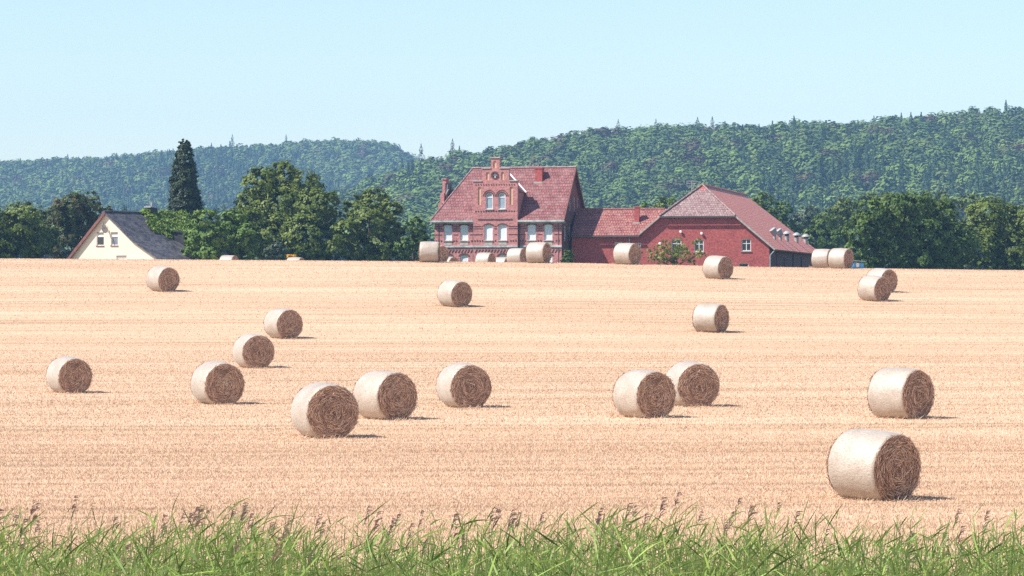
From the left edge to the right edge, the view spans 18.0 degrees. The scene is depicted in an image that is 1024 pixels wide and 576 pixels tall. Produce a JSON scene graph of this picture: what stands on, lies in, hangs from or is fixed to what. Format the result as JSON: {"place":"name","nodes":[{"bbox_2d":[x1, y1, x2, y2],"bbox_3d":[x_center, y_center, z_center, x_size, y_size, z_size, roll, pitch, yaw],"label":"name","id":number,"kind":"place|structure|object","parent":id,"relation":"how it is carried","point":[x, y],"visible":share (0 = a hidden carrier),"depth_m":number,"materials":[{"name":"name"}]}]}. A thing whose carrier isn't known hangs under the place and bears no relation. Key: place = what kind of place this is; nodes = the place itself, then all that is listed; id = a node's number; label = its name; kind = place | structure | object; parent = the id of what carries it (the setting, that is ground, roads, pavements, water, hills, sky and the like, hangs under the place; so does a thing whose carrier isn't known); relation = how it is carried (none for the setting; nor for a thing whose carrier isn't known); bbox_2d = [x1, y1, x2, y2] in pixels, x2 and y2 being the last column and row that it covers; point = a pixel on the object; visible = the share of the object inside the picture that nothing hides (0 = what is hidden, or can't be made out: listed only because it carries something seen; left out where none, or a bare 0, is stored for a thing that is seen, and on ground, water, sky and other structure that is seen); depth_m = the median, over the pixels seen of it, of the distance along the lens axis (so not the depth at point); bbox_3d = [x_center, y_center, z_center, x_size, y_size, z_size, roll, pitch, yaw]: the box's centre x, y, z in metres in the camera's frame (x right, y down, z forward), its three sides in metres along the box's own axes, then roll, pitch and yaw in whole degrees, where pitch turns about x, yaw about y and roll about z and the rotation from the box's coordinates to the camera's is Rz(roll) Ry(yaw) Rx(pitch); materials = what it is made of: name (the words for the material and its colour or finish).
{"place":"outdoors","nodes":[
{"label":"outdoors","id":0,"kind":"place"},
{"bbox_2d":[0,258,1023,575],"bbox_3d":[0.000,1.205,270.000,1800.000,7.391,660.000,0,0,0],"label":"field","id":1,"kind":"structure","parent":0,"point":[384,320],"depth_m":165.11,"materials":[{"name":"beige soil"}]},
{"bbox_2d":[0,201,64,258],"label":"tree","id":2,"kind":"object","parent":1,"relation":"on","point":[15,226],"visible":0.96,"depth_m":317.27,"materials":[{"name":"green plant"}]},
{"bbox_2d":[45,356,92,392],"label":"straw bale","id":3,"kind":"object","parent":1,"relation":"on","point":[65,374],"visible":1,"depth_m":128.76},
{"bbox_2d":[41,191,113,258],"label":"tree","id":4,"kind":"object","parent":1,"relation":"on","point":[64,215],"visible":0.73,"depth_m":334.59,"materials":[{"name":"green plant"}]},
{"bbox_2d":[67,197,227,259],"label":"cream house","id":5,"kind":"structure","parent":1,"relation":"on","point":[120,234],"depth_m":300.38,"materials":[{"name":"white paint"}]},
{"bbox_2d":[96,232,103,246],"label":"window","id":6,"kind":"structure","parent":5,"relation":"in","point":[100,236],"depth_m":300.67,"materials":[{"name":"grey glass"}]},
{"bbox_2d":[110,232,117,245],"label":"window","id":7,"kind":"structure","parent":5,"relation":"in","point":[114,234],"depth_m":299.72,"materials":[{"name":"white paint"}]},
{"bbox_2d":[117,256,126,258],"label":"window","id":8,"kind":"structure","parent":5,"relation":"in","point":[118,257],"depth_m":299.28,"materials":[{"name":"white paint"}]},
{"bbox_2d":[138,208,196,238],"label":"climbing ivy","id":9,"kind":"object","parent":5,"relation":"attached to","point":[161,221],"visible":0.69,"depth_m":305.44,"materials":[{"name":"green plant"}]},
{"bbox_2d":[146,266,179,291],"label":"straw bale","id":10,"kind":"object","parent":1,"relation":"on","point":[162,278],"visible":1,"depth_m":213.69},
{"bbox_2d":[167,138,205,223],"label":"columnar tree","id":11,"kind":"object","parent":1,"relation":"on","point":[184,191],"visible":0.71,"depth_m":325.25,"materials":[{"name":"green plant"}]},
{"bbox_2d":[181,207,229,259],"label":"maple tree","id":12,"kind":"object","parent":1,"relation":"on","point":[203,243],"visible":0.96,"depth_m":300.13,"materials":[{"name":"green plant"}]},
{"bbox_2d":[189,361,245,404],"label":"straw bale","id":13,"kind":"object","parent":1,"relation":"on","point":[215,382],"visible":0.98,"depth_m":119.80},
{"bbox_2d":[219,255,238,259],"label":"straw bale","id":14,"kind":"object","parent":1,"relation":"on","point":[228,257],"visible":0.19,"depth_m":296.06},
{"bbox_2d":[210,209,260,259],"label":"round tree","id":15,"kind":"object","parent":1,"relation":"on","point":[240,241],"visible":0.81,"depth_m":302.77,"materials":[{"name":"green plant"}]},
{"bbox_2d":[232,334,274,367],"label":"straw bale","id":16,"kind":"object","parent":1,"relation":"on","point":[249,350],"visible":1,"depth_m":149.88},
{"bbox_2d":[263,239,289,259],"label":"elder shrub","id":17,"kind":"object","parent":1,"relation":"on","point":[277,252],"visible":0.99,"depth_m":311.62,"materials":[{"name":"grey plant"}]},
{"bbox_2d":[263,308,302,338],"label":"straw bale","id":18,"kind":"object","parent":1,"relation":"on","point":[282,323],"visible":1,"depth_m":175.10},
{"bbox_2d":[232,159,345,260],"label":"linden tree","id":19,"kind":"object","parent":1,"relation":"on","point":[268,219],"visible":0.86,"depth_m":324.25,"materials":[{"name":"green plant"}]},
{"bbox_2d":[287,257,303,259],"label":"straw bale","id":20,"kind":"object","parent":1,"relation":"on","point":[294,258],"visible":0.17,"depth_m":299.65},
{"bbox_2d":[289,382,359,438],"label":"straw bale","id":21,"kind":"object","parent":1,"relation":"on","point":[320,410],"visible":1,"depth_m":97.64},
{"bbox_2d":[251,252,418,260],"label":"hedge","id":22,"kind":"object","parent":1,"relation":"on","point":[348,258],"visible":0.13,"depth_m":329.76,"materials":[{"name":"green plant"}]},
{"bbox_2d":[325,187,406,260],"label":"walnut tree","id":23,"kind":"object","parent":1,"relation":"on","point":[381,219],"visible":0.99,"depth_m":319.29,"materials":[{"name":"green plant"}]},
{"bbox_2d":[352,370,418,419],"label":"straw bale","id":24,"kind":"object","parent":1,"relation":"on","point":[380,395],"visible":0.97,"depth_m":108.78},
{"bbox_2d":[391,216,429,260],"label":"plum tree","id":25,"kind":"object","parent":1,"relation":"on","point":[414,239],"visible":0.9,"depth_m":317.76,"materials":[{"name":"green plant"}]},
{"bbox_2d":[419,241,440,262],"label":"straw bale","id":26,"kind":"object","parent":1,"relation":"on","point":[429,251],"visible":0.99,"depth_m":255.21},
{"bbox_2d":[440,245,448,261],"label":"straw bale","id":27,"kind":"object","parent":1,"relation":"on","point":[444,254],"visible":0.4,"depth_m":271.43},
{"bbox_2d":[447,257,458,261],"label":"straw bale","id":28,"kind":"object","parent":1,"relation":"on","point":[453,259],"visible":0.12,"depth_m":296.02},
{"bbox_2d":[437,280,472,306],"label":"straw bale","id":29,"kind":"object","parent":1,"relation":"on","point":[453,293],"visible":1,"depth_m":201.97},
{"bbox_2d":[435,363,491,407],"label":"straw bale","id":30,"kind":"object","parent":1,"relation":"on","point":[459,385],"visible":1,"depth_m":117.26},
{"bbox_2d":[475,252,495,261],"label":"straw bale","id":31,"kind":"object","parent":1,"relation":"on","point":[484,257],"visible":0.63,"depth_m":287.09},
{"bbox_2d":[496,257,506,261],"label":"straw bale","id":32,"kind":"object","parent":1,"relation":"on","point":[500,259],"visible":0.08,"depth_m":295.43},
{"bbox_2d":[430,157,584,262],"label":"farmhouse","id":33,"kind":"object","parent":1,"relation":"on","point":[496,209],"visible":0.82,"depth_m":330.15,"materials":[{"name":"brick"}]},
{"bbox_2d":[444,225,451,240],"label":"window","id":34,"kind":"structure","parent":33,"relation":"in","point":[447,228],"depth_m":331.55,"materials":[{"name":"white paint"}]},
{"bbox_2d":[460,225,467,239],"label":"window","id":35,"kind":"structure","parent":33,"relation":"in","point":[463,228],"depth_m":331.11,"materials":[{"name":"white paint"}]},
{"bbox_2d":[460,255,467,261],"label":"window","id":36,"kind":"structure","parent":33,"relation":"in","point":[464,258],"depth_m":331.11,"materials":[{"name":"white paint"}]},
{"bbox_2d":[484,225,492,240],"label":"window","id":37,"kind":"structure","parent":33,"relation":"in","point":[488,228],"depth_m":329.98,"materials":[{"name":"white paint"}]},
{"bbox_2d":[485,193,493,209],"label":"arched window","id":38,"kind":"structure","parent":33,"relation":"in","point":[489,197],"depth_m":329.90,"materials":[{"name":"grey glass"}]},
{"bbox_2d":[491,171,498,178],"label":"round window","id":39,"kind":"structure","parent":33,"relation":"in","point":[495,174],"depth_m":329.66,"materials":[{"name":"glass"}]},
{"bbox_2d":[498,193,505,209],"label":"arched window","id":40,"kind":"structure","parent":33,"relation":"in","point":[501,196],"depth_m":329.58,"materials":[{"name":"grey glass"}]},
{"bbox_2d":[498,225,506,240],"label":"window","id":41,"kind":"structure","parent":33,"relation":"in","point":[502,228],"depth_m":329.58,"materials":[{"name":"white glass"}]},
{"bbox_2d":[527,224,535,240],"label":"window","id":42,"kind":"structure","parent":33,"relation":"in","point":[531,228],"depth_m":329.26,"materials":[{"name":"white paint"}]},
{"bbox_2d":[543,224,552,240],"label":"window","id":43,"kind":"structure","parent":33,"relation":"in","point":[547,228],"depth_m":328.77,"materials":[{"name":"white glass"}]},
{"bbox_2d":[0,492,1023,575],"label":"reed grass","id":44,"kind":"structure","parent":1,"relation":"on","point":[541,564],"depth_m":24.02,"materials":[{"name":"green plant"}]},
{"bbox_2d":[506,248,526,261],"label":"straw bale","id":45,"kind":"object","parent":1,"relation":"on","point":[515,254],"visible":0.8,"depth_m":277.03},
{"bbox_2d":[525,242,551,262],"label":"straw bale","id":46,"kind":"object","parent":1,"relation":"on","point":[538,252],"visible":1,"depth_m":257.58},
{"bbox_2d":[560,249,575,262],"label":"yew shrub","id":47,"kind":"object","parent":1,"relation":"on","point":[568,257],"visible":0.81,"depth_m":321.77,"materials":[{"name":"green plant"}]},
{"bbox_2d":[571,206,665,263],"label":"connecting wing","id":48,"kind":"structure","parent":1,"relation":"on","point":[598,235],"depth_m":330.74,"materials":[{"name":"red tile"}]},
{"bbox_2d":[613,243,641,264],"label":"straw bale","id":49,"kind":"object","parent":1,"relation":"on","point":[627,253],"visible":0.99,"depth_m":257.67},
{"bbox_2d":[612,370,676,417],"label":"straw bale","id":50,"kind":"object","parent":1,"relation":"on","point":[643,393],"visible":1,"depth_m":109.98},
{"bbox_2d":[640,202,648,207],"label":"lime tree","id":51,"kind":"object","parent":1,"relation":"on","point":[644,205],"visible":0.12,"depth_m":428.91,"materials":[{"name":"green plant"}]},
{"bbox_2d":[652,196,676,208],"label":"lime tree","id":52,"kind":"object","parent":1,"relation":"on","point":[670,201],"visible":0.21,"depth_m":418.96,"materials":[{"name":"green plant"}]},
{"bbox_2d":[646,236,705,264],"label":"apple bush","id":53,"kind":"object","parent":1,"relation":"on","point":[676,252],"visible":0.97,"depth_m":307.67,"materials":[{"name":"green plant"}]},
{"bbox_2d":[666,361,719,406],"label":"straw bale","id":54,"kind":"object","parent":1,"relation":"on","point":[697,383],"visible":0.88,"depth_m":118.00},
{"bbox_2d":[692,303,729,332],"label":"straw bale","id":55,"kind":"object","parent":1,"relation":"on","point":[708,317],"visible":1,"depth_m":182.67},
{"bbox_2d":[702,255,733,278],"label":"straw bale","id":56,"kind":"object","parent":1,"relation":"on","point":[718,267],"visible":1,"depth_m":233.93},
{"bbox_2d":[627,183,815,266],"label":"barn","id":57,"kind":"structure","parent":1,"relation":"on","point":[740,229],"depth_m":328.98,"materials":[{"name":"brick"}]},
{"bbox_2d":[672,239,680,248],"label":"window","id":58,"kind":"structure","parent":57,"relation":"in","point":[674,242],"depth_m":328.93,"materials":[{"name":"white paint"}]},
{"bbox_2d":[694,240,703,251],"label":"window","id":59,"kind":"structure","parent":57,"relation":"in","point":[699,244],"depth_m":328.49,"materials":[{"name":"white paint"}]},
{"bbox_2d":[739,263,748,266],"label":"window","id":60,"kind":"structure","parent":57,"relation":"in","point":[740,264],"depth_m":327.57,"materials":[{"name":"white paint"}]},
{"bbox_2d":[741,239,751,251],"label":"window","id":61,"kind":"structure","parent":57,"relation":"in","point":[746,243],"depth_m":327.49,"materials":[{"name":"white paint"}]},
{"bbox_2d":[751,191,782,217],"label":"ash tree","id":62,"kind":"object","parent":1,"relation":"on","point":[772,211],"visible":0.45,"depth_m":429.63,"materials":[{"name":"green plant"}]},
{"bbox_2d":[773,201,800,233],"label":"birch tree","id":63,"kind":"object","parent":1,"relation":"on","point":[783,218],"visible":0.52,"depth_m":439.23,"materials":[{"name":"green plant"}]},
{"bbox_2d":[787,204,828,246],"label":"willow tree","id":64,"kind":"object","parent":1,"relation":"on","point":[804,217],"visible":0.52,"depth_m":458.89,"materials":[{"name":"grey plant"}]},
{"bbox_2d":[811,249,830,267],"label":"straw bale","id":65,"kind":"object","parent":1,"relation":"on","point":[819,258],"visible":0.69,"depth_m":260.26},
{"bbox_2d":[802,213,848,248],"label":"alder tree","id":66,"kind":"object","parent":1,"relation":"on","point":[834,239],"visible":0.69,"depth_m":418.74,"materials":[{"name":"green plant"}]},
{"bbox_2d":[827,248,853,268],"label":"straw bale","id":67,"kind":"object","parent":1,"relation":"on","point":[840,258],"visible":0.99,"depth_m":257.65},
{"bbox_2d":[820,197,862,247],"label":"beech tree","id":68,"kind":"object","parent":1,"relation":"on","point":[847,211],"visible":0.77,"depth_m":469.36,"materials":[{"name":"green plant"}]},
{"bbox_2d":[826,427,922,500],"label":"straw bale","id":69,"kind":"object","parent":1,"relation":"on","point":[876,465],"visible":0.98,"depth_m":73.36},
{"bbox_2d":[857,275,891,300],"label":"straw bale","id":70,"kind":"object","parent":1,"relation":"on","point":[873,288],"visible":1,"depth_m":212.05},
{"bbox_2d":[867,268,897,291],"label":"straw bale","id":71,"kind":"object","parent":1,"relation":"on","point":[890,275],"visible":0.45,"depth_m":221.08},
{"bbox_2d":[866,367,935,418],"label":"straw bale","id":72,"kind":"object","parent":1,"relation":"on","point":[905,393],"visible":0.98,"depth_m":109.51},
{"bbox_2d":[841,191,982,268],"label":"oak tree","id":73,"kind":"object","parent":1,"relation":"on","point":[930,240],"visible":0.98,"depth_m":317.02,"materials":[{"name":"green plant"}]},
{"bbox_2d":[858,190,980,228],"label":"beech tree","id":74,"kind":"object","parent":1,"relation":"on","point":[962,200],"visible":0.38,"depth_m":522.82,"materials":[{"name":"green plant"}]},
{"bbox_2d":[862,256,1023,269],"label":"hedge","id":75,"kind":"object","parent":1,"relation":"on","point":[1013,263],"visible":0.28,"depth_m":327.55,"materials":[{"name":"green plant"}]},
{"bbox_2d":[955,195,1023,269],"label":"oak tree","id":76,"kind":"object","parent":1,"relation":"on","point":[994,239],"visible":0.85,"depth_m":328.05,"materials":[{"name":"green plant"}]},
{"bbox_2d":[0,0,1023,160],"label":"sky","id":77,"kind":"structure","parent":0,"point":[79,78],"materials":[{"name":"blue"}]},
{"bbox_2d":[852,260,865,267],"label":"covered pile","id":78,"kind":"object","parent":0,"point":[857,265],"visible":0.34,"depth_m":299.84,"materials":[{"name":"blue plastic"}]},
{"bbox_3d":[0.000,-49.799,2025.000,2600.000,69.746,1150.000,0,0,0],"label":"far hill","id":79,"kind":"structure","parent":0,"visible":0},
{"bbox_2d":[0,137,424,215],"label":"forest","id":80,"kind":"object","parent":79,"relation":"on","point":[132,182],"visible":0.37,"depth_m":2132.88,"materials":[{"name":"green plant"}]},
{"bbox_3d":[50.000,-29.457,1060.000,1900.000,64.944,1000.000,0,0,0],"label":"near hill","id":81,"kind":"structure","parent":0,"visible":0},
{"bbox_2d":[416,145,425,165],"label":"fir tree","id":82,"kind":"object","parent":81,"relation":"on","point":[421,152],"visible":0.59,"depth_m":1379.75,"materials":[{"name":"green plant"}]},
{"bbox_2d":[0,101,1023,269],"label":"forest","id":83,"kind":"object","parent":81,"relation":"on","point":[798,165],"visible":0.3,"depth_m":1214.35,"materials":[{"name":"green plant"}]}
]}

